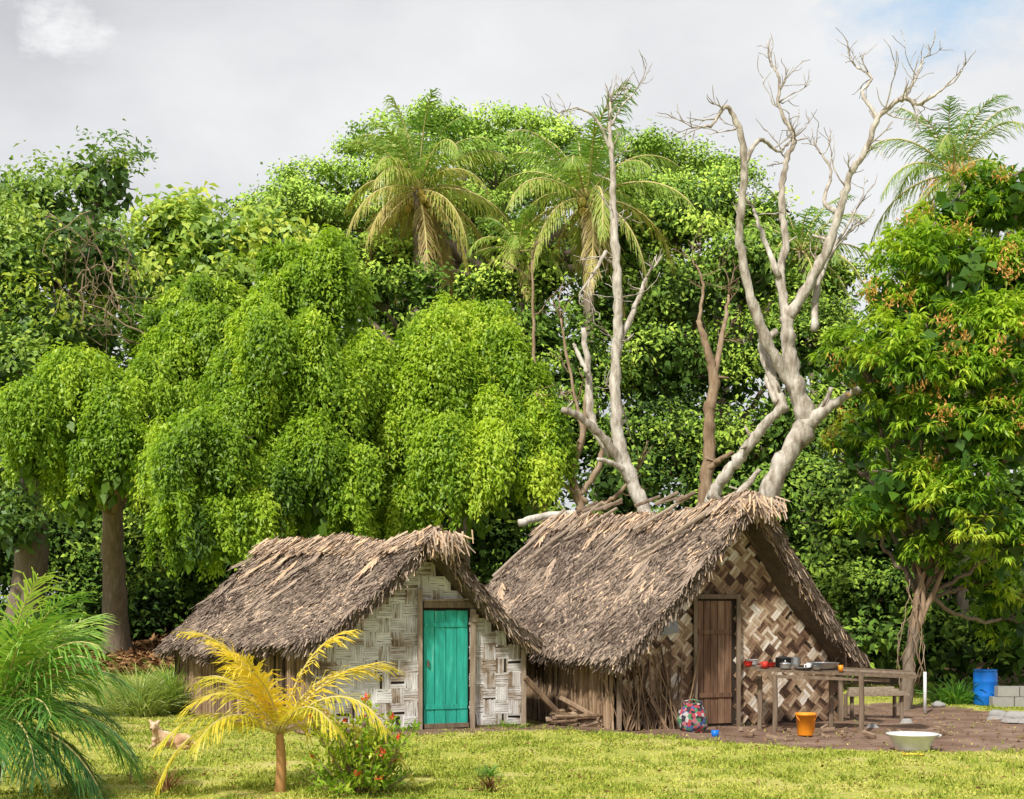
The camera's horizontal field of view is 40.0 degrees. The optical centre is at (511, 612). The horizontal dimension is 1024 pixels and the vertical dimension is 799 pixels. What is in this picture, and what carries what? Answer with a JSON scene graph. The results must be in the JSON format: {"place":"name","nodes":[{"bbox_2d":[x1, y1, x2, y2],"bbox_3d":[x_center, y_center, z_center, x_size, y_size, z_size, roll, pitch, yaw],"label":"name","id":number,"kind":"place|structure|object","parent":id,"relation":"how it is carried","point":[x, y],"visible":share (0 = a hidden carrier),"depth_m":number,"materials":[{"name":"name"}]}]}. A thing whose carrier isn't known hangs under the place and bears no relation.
{"place":"outdoors","nodes":[
{"label":"outdoors","id":0,"kind":"place"},
{"bbox_2d":[0,614,1023,798],"bbox_3d":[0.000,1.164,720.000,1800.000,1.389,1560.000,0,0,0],"label":"ground","id":1,"kind":"structure","parent":0,"point":[966,722],"depth_m":18.84,"materials":[{"name":"green plant"}]},
{"bbox_2d":[0,592,100,657],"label":"fern","id":2,"kind":"object","parent":1,"relation":"on","point":[15,616],"visible":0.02,"depth_m":32.72,"materials":[{"name":"green plant"}]},
{"bbox_2d":[0,566,148,798],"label":"green fan palm","id":3,"kind":"object","parent":1,"relation":"on","point":[16,709],"visible":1,"depth_m":13.59,"materials":[{"name":"green plant"}]},
{"bbox_2d":[0,118,183,624],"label":"broadleaf tree","id":4,"kind":"object","parent":1,"relation":"on","point":[44,244],"visible":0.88,"depth_m":33.74,"materials":[{"name":"green plant"}]},
{"bbox_2d":[0,272,249,654],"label":"weeping fig tree","id":5,"kind":"object","parent":1,"relation":"on","point":[102,428],"visible":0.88,"depth_m":30.65,"materials":[{"name":"green plant"}]},
{"bbox_2d":[67,662,195,716],"bbox_3d":[-6.603,1.348,25.069,2.802,1.062,2.628,0,0,0],"label":"spiky grass clump","id":6,"kind":"object","parent":1,"relation":"on","point":[152,708],"visible":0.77,"depth_m":24.68,"materials":[{"name":"green plant"}]},
{"bbox_2d":[104,657,192,712],"bbox_3d":[-6.197,1.354,25.590,2.853,1.157,2.626,0,0,-27],"label":"spiky grass clump","id":7,"kind":"object","parent":1,"relation":"on","point":[171,675],"visible":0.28,"depth_m":25.17,"materials":[{"name":"green plant"}]},
{"bbox_2d":[142,767,201,792],"bbox_3d":[-3.482,1.677,14.085,0.570,0.256,0.537,0,0,27],"label":"weed clump","id":8,"kind":"object","parent":1,"relation":"on","point":[167,785],"visible":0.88,"depth_m":14.10,"materials":[{"name":"green plant"}]},
{"bbox_2d":[148,720,198,748],"bbox_3d":[-4.487,1.616,18.669,0.661,0.389,0.334,0,0,-13],"label":"dog","id":9,"kind":"object","parent":1,"relation":"on","point":[158,733],"visible":0.66,"depth_m":18.62},
{"bbox_2d":[100,180,321,322],"bbox_3d":[-8.325,-5.863,39.669,6.570,13.371,5.040,0,0,15],"label":"breadfruit tree","id":10,"kind":"object","parent":1,"relation":"on","point":[180,230],"visible":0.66,"depth_m":39.16,"materials":[{"name":"green plant"}]},
{"bbox_2d":[139,223,403,589],"bbox_3d":[-4.961,-3.480,30.016,5.346,10.189,4.794,0,0,0],"label":"weeping fig tree","id":11,"kind":"object","parent":1,"relation":"on","point":[258,448],"visible":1,"depth_m":28.99,"materials":[{"name":"green plant"}]},
{"bbox_2d":[150,629,416,797],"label":"young yellow palm","id":12,"kind":"object","parent":1,"relation":"on","point":[269,705],"visible":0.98,"depth_m":13.91,"materials":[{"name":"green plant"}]},
{"bbox_2d":[152,524,548,734],"bbox_3d":[-3.045,0.198,23.855,4.200,3.248,7.449,0,0,-34],"label":"thatched hut","id":13,"kind":"object","parent":1,"relation":"on","point":[438,625],"visible":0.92,"depth_m":21.80,"materials":[{"name":"wicker"}]},
{"bbox_2d":[423,610,467,723],"bbox_3d":[-1.023,0.850,21.762,0.719,1.760,0.057,0,0,-23],"label":"door","id":14,"kind":"structure","parent":13,"relation":"in","point":[451,626],"depth_m":21.76,"materials":[{"name":"teal paint"}]},
{"bbox_2d":[292,692,420,796],"bbox_3d":[-1.510,1.334,13.970,1.283,1.076,1.218,0,0,-31],"label":"flowering shrub","id":15,"kind":"object","parent":1,"relation":"on","point":[362,765],"visible":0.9,"depth_m":13.85,"materials":[{"name":"green plant"}]},
{"bbox_2d":[344,88,512,311],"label":"coconut palm","id":16,"kind":"object","parent":1,"relation":"on","point":[420,202],"visible":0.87,"depth_m":43.66,"materials":[{"name":"green plant"}]},
{"bbox_2d":[304,198,603,362],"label":"broadleaf tree","id":17,"kind":"object","parent":1,"relation":"on","point":[414,293],"visible":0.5,"depth_m":42.01,"materials":[{"name":"green plant"}]},
{"bbox_2d":[352,290,579,567],"bbox_3d":[-1.521,-2.837,30.986,3.980,9.034,5.208,0,0,-40],"label":"weeping fig tree","id":18,"kind":"object","parent":1,"relation":"on","point":[463,431],"visible":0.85,"depth_m":30.14,"materials":[{"name":"green plant"}]},
{"bbox_2d":[462,772,512,792],"bbox_3d":[-0.265,1.717,14.226,0.622,0.213,0.402,0,0,-35],"label":"weed clump","id":19,"kind":"object","parent":1,"relation":"on","point":[489,784],"visible":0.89,"depth_m":14.19,"materials":[{"name":"green plant"}]},
{"bbox_2d":[469,764,508,780],"bbox_3d":[-0.274,1.739,15.384,0.417,0.189,0.416,0,0,16],"label":"weed clump","id":20,"kind":"object","parent":1,"relation":"on","point":[492,772],"visible":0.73,"depth_m":15.37,"materials":[{"name":"green plant"}]},
{"bbox_2d":[215,88,775,584],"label":"rain tree","id":21,"kind":"object","parent":1,"relation":"on","point":[299,190],"visible":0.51,"depth_m":51.51,"materials":[{"name":"green plant"}]},
{"bbox_2d":[485,719,536,728],"bbox_3d":[-0.139,1.741,22.098,1.053,0.137,0.835,0,0,0],"label":"weed clump","id":22,"kind":"object","parent":1,"relation":"on","point":[502,723],"visible":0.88,"depth_m":22.01,"materials":[{"name":"green plant"}]},
{"bbox_2d":[0,666,1023,798],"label":"grass","id":23,"kind":"structure","parent":1,"relation":"on","point":[528,793],"depth_m":16.00,"materials":[{"name":"green plant"}]},
{"bbox_2d":[0,431,1023,695],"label":"undergrowth","id":24,"kind":"object","parent":1,"relation":"on","point":[156,603],"visible":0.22,"depth_m":36.24,"materials":[{"name":"green plant"}]},
{"bbox_2d":[0,149,1023,594],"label":"forest","id":25,"kind":"object","parent":1,"relation":"on","point":[398,309],"visible":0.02,"depth_m":55.78,"materials":[{"name":"green plant"}]},
{"bbox_2d":[0,631,1023,792],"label":"leaf litter","id":26,"kind":"object","parent":1,"relation":"on","point":[143,649],"visible":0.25,"depth_m":31.24,"materials":[{"name":"brown plant"}]},
{"bbox_2d":[457,204,577,500],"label":"coconut palm","id":27,"kind":"object","parent":1,"relation":"on","point":[513,240],"visible":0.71,"depth_m":42.52,"materials":[{"name":"green plant"}]},
{"bbox_2d":[523,676,603,726],"bbox_3d":[1.168,1.406,22.417,1.986,0.823,1.410,0,0,0],"label":"firewood pile","id":28,"kind":"object","parent":1,"relation":"on","point":[566,716],"visible":0.6,"depth_m":22.16,"materials":[{"name":"brown wood"}]},
{"bbox_2d":[491,238,651,512],"bbox_3d":[1.305,-3.605,30.414,3.518,9.052,1.332,0,0,0],"label":"dead tree","id":29,"kind":"object","parent":1,"relation":"on","point":[580,500],"visible":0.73,"depth_m":30.46,"materials":[{"name":"brown wood"}]},
{"bbox_2d":[494,80,696,501],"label":"coconut palm","id":30,"kind":"object","parent":1,"relation":"on","point":[581,176],"visible":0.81,"depth_m":42.46,"materials":[{"name":"green plant"}]},
{"bbox_2d":[541,49,662,513],"bbox_3d":[1.965,-5.458,28.894,2.766,12.374,1.990,0,0,0],"label":"dead tree","id":31,"kind":"object","parent":1,"relation":"on","point":[616,450],"visible":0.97,"depth_m":28.93,"materials":[{"name":"grey wood"}]},
{"bbox_2d":[485,487,872,730],"bbox_3d":[2.034,-0.127,24.588,4.785,3.914,7.354,0,0,-30],"label":"thatched kitchen hut","id":32,"kind":"object","parent":1,"relation":"on","point":[636,620],"visible":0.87,"depth_m":22.50,"materials":[{"name":"plant"}]},
{"bbox_2d":[517,510,587,526],"bbox_3d":[0.843,-1.920,28.703,1.566,0.401,0.186,0,0,-23],"label":"fallen log","id":33,"kind":"object","parent":32,"relation":"on","point":[527,520],"visible":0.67,"depth_m":28.50,"materials":[{"name":"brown wood"}]},
{"bbox_2d":[698,601,731,723],"bbox_3d":[3.202,0.790,22.279,0.627,1.940,0.047,0,0,-22],"label":"door","id":34,"kind":"structure","parent":32,"relation":"in","point":[714,617],"depth_m":22.28,"materials":[{"name":"brown wood"}]},
{"bbox_2d":[677,699,707,732],"bbox_3d":[2.735,1.560,21.303,0.479,0.512,0.346,0,0,0],"label":"cloth bag","id":35,"kind":"object","parent":1,"relation":"on","point":[692,717],"visible":1,"depth_m":21.18,"materials":[{"name":"multicoloured fabric"}]},
{"bbox_2d":[516,275,881,506],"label":"broadleaf tree","id":36,"kind":"object","parent":1,"relation":"on","point":[641,377],"visible":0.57,"depth_m":40.15,"materials":[{"name":"green plant"}]},
{"bbox_2d":[673,209,746,508],"bbox_3d":[4.147,-3.789,29.625,1.434,9.366,1.028,0,0,26],"label":"dead tree","id":37,"kind":"object","parent":1,"relation":"on","point":[710,462],"visible":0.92,"depth_m":29.43,"materials":[{"name":"brown wood"}]},
{"bbox_2d":[711,730,718,736],"bbox_3d":[2.946,1.767,20.400,0.120,0.110,0.120,0,0,0],"label":"blue cup","id":38,"kind":"object","parent":1,"relation":"on","point":[714,733],"visible":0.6,"depth_m":20.36,"materials":[{"name":"plastic"}]},
{"bbox_2d":[554,161,886,478],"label":"broadleaf tree","id":39,"kind":"object","parent":1,"relation":"on","point":[679,223],"visible":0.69,"depth_m":44.77,"materials":[{"name":"green plant"}]},
{"bbox_2d":[725,181,882,546],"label":"coconut palm","id":40,"kind":"object","parent":1,"relation":"on","point":[801,254],"visible":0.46,"depth_m":44.69,"materials":[{"name":"green plant"}]},
{"bbox_2d":[795,712,816,735],"bbox_3d":[4.365,1.664,20.900,0.314,0.335,0.314,0,0,0],"label":"orange bucket","id":41,"kind":"object","parent":1,"relation":"on","point":[805,722],"visible":0.98,"depth_m":20.79,"materials":[{"name":"plastic"}]},
{"bbox_2d":[655,27,975,501],"bbox_3d":[5.810,-5.673,27.900,6.174,12.733,3.198,0,0,0],"label":"dead tree","id":42,"kind":"object","parent":1,"relation":"on","point":[809,417],"visible":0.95,"depth_m":27.87,"materials":[{"name":"grey wood"}]},
{"bbox_2d":[746,663,918,732],"bbox_3d":[4.932,1.332,21.694,2.602,1.089,0.709,0,0,4],"label":"wooden table","id":43,"kind":"object","parent":1,"relation":"on","point":[860,673],"visible":0.81,"depth_m":21.48,"materials":[{"name":"brown wood"}]},
{"bbox_2d":[744,661,752,666],"bbox_3d":[3.647,0.798,21.720,0.156,0.084,0.156,0,0,0],"label":"red bowl","id":44,"kind":"object","parent":43,"relation":"on","point":[747,663],"visible":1,"depth_m":21.67,"materials":[{"name":"plastic"}]},
{"bbox_2d":[746,659,759,665],"bbox_3d":[3.748,0.784,21.892,0.216,0.104,0.216,0,0,0],"label":"plastic bowl","id":45,"kind":"object","parent":43,"relation":"on","point":[755,662],"visible":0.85,"depth_m":21.82,"materials":[{"name":"white plastic"}]},
{"bbox_2d":[759,661,767,667],"bbox_3d":[3.875,0.805,21.638,0.116,0.100,0.090,0,0,30],"label":"red mug","id":46,"kind":"object","parent":43,"relation":"on","point":[764,664],"visible":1,"depth_m":21.59,"materials":[{"name":"ceramic"}]},
{"bbox_2d":[768,662,774,666],"bbox_3d":[3.987,0.815,21.773,0.196,0.074,0.196,0,0,0],"label":"red bowl","id":47,"kind":"object","parent":43,"relation":"on","point":[771,664],"visible":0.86,"depth_m":21.71,"materials":[{"name":"plastic"}]},
{"bbox_2d":[775,654,790,667],"bbox_3d":[4.214,0.755,21.855,0.257,0.205,0.257,0,0,0],"label":"cooking pot","id":48,"kind":"object","parent":43,"relation":"on","point":[780,659],"visible":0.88,"depth_m":21.77,"materials":[{"name":"black metal"}]},
{"bbox_2d":[780,660,790,668],"bbox_3d":[4.202,0.801,21.636,0.171,0.135,0.171,0,0,0],"label":"cooking pot","id":49,"kind":"object","parent":43,"relation":"on","point":[785,665],"visible":1,"depth_m":21.57,"materials":[{"name":"metal"}]},
{"bbox_2d":[790,657,800,666],"bbox_3d":[4.378,0.781,21.893,0.256,0.164,0.256,0,0,0],"label":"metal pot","id":50,"kind":"object","parent":43,"relation":"on","point":[795,661],"visible":0.77,"depth_m":21.79,"materials":[{"name":"metal"}]},
{"bbox_2d":[794,667,810,669],"bbox_3d":[4.466,0.862,21.656,0.276,0.034,0.276,0,0,0],"label":"enamel plate","id":51,"kind":"object","parent":43,"relation":"on","point":[802,668],"visible":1,"depth_m":21.57,"materials":[{"name":"white metal"}]},
{"bbox_2d":[810,665,821,669],"bbox_3d":[4.681,0.853,21.619,0.196,0.074,0.196,0,0,0],"label":"metal bowl","id":52,"kind":"object","parent":43,"relation":"on","point":[816,667],"visible":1,"depth_m":21.56,"materials":[{"name":"metal"}]},
{"bbox_2d":[808,662,839,669],"bbox_3d":[4.819,0.832,21.758,0.496,0.114,0.496,0,0,0],"label":"metal basin","id":53,"kind":"object","parent":43,"relation":"on","point":[829,665],"visible":0.9,"depth_m":21.58,"materials":[{"name":"metal"}]},
{"bbox_2d":[838,665,842,671],"bbox_3d":[5.033,0.859,21.541,0.080,0.100,0.080,0,0,0],"label":"plastic cup","id":54,"kind":"object","parent":43,"relation":"on","point":[840,668],"visible":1,"depth_m":21.51,"materials":[{"name":"orange plastic"}]},
{"bbox_2d":[739,724,957,738],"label":"wood offcuts","id":55,"kind":"object","parent":1,"relation":"on","point":[942,731],"visible":0.85,"depth_m":20.50,"materials":[{"name":"brown wood"}]},
{"bbox_2d":[867,723,878,727],"bbox_3d":[5.637,1.770,21.979,0.203,0.090,0.163,0,0,0],"label":"rock","id":56,"kind":"object","parent":1,"relation":"on","point":[872,725],"visible":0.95,"depth_m":21.93,"materials":[{"name":"grey stone"}]},
{"bbox_2d":[844,686,909,718],"bbox_3d":[6.225,1.579,24.205,1.051,0.575,0.660,0,0,0],"label":"plank bench","id":57,"kind":"object","parent":1,"relation":"on","point":[852,692],"visible":0.76,"depth_m":24.05,"materials":[{"name":"brown wood"}]},
{"bbox_2d":[781,269,1023,689],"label":"broadleaf tree","id":58,"kind":"object","parent":1,"relation":"on","point":[871,593],"visible":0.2,"depth_m":32.07,"materials":[{"name":"green plant"}]},
{"bbox_2d":[900,718,912,722],"bbox_3d":[6.444,1.775,22.979,0.214,0.084,0.174,0,0,0],"label":"rock","id":59,"kind":"object","parent":1,"relation":"on","point":[906,720],"visible":0.97,"depth_m":22.93,"materials":[{"name":"grey stone"}]},
{"bbox_2d":[900,753,923,756],"bbox_3d":[5.009,1.789,17.600,0.296,0.034,0.296,0,0,0],"label":"yellow dish","id":60,"kind":"object","parent":1,"relation":"on","point":[920,754],"visible":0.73,"depth_m":17.65,"materials":[{"name":"plastic"}]},
{"bbox_2d":[886,731,941,751],"bbox_3d":[5.285,1.702,18.500,0.721,0.225,0.680,0,0,0],"label":"washing basin","id":61,"kind":"object","parent":1,"relation":"on","point":[912,740],"visible":0.96,"depth_m":18.30,"materials":[{"name":"white metal"}]},
{"bbox_2d":[806,152,1023,710],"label":"mango tree","id":62,"kind":"object","parent":1,"relation":"on","point":[949,276],"visible":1,"depth_m":25.78,"materials":[{"name":"green plant"}]},
{"bbox_2d":[923,672,926,712],"bbox_3d":[7.486,1.455,25.500,0.057,0.750,0.057,0,0,0],"label":"white pipe","id":63,"kind":"object","parent":1,"relation":"on","point":[924,692],"visible":1,"depth_m":25.48,"materials":[{"name":"plastic"}]},
{"bbox_2d":[931,701,945,706],"bbox_3d":[8.134,1.746,26.831,0.255,0.112,0.228,0,0,-40],"label":"rock","id":64,"kind":"object","parent":1,"relation":"on","point":[937,704],"visible":1,"depth_m":26.77,"materials":[{"name":"grey stone"}]},
{"bbox_2d":[865,94,1023,478],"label":"coconut palm","id":65,"kind":"object","parent":1,"relation":"on","point":[942,150],"visible":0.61,"depth_m":54.52,"materials":[{"name":"green plant"}]},
{"bbox_2d":[914,676,1000,704],"bbox_3d":[8.720,1.516,27.484,1.840,0.559,1.717,0,0,30],"label":"weed clump","id":66,"kind":"object","parent":1,"relation":"on","point":[957,694],"visible":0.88,"depth_m":27.25,"materials":[{"name":"green plant"}]},
{"bbox_2d":[973,669,997,705],"bbox_3d":[9.120,1.446,27.100,0.468,0.690,0.468,0,0,0],"label":"blue drum","id":67,"kind":"object","parent":1,"relation":"on","point":[986,680],"visible":0.85,"depth_m":26.91,"materials":[{"name":"plastic"}]},
{"bbox_2d":[987,710,1005,719],"bbox_3d":[8.323,1.748,24.074,0.410,0.171,0.319,0,0,0],"label":"rock","id":68,"kind":"object","parent":1,"relation":"on","point":[996,714],"visible":0.67,"depth_m":23.98,"materials":[{"name":"grey stone"}]},
{"bbox_2d":[989,686,1023,706],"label":"concrete block stack","id":69,"kind":"object","parent":1,"relation":"on","point":[1007,696],"visible":1,"depth_m":26.60,"materials":[{"name":"grey concrete"}]},
{"bbox_2d":[1001,711,1023,722],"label":"rock","id":70,"kind":"object","parent":1,"relation":"on","point":[1012,716],"visible":1,"depth_m":23.23,"materials":[{"name":"grey stone"}]},
{"bbox_2d":[0,0,1023,602],"label":"sky","id":71,"kind":"structure","parent":0,"point":[218,89],"materials":[{"name":"white"}]}
]}

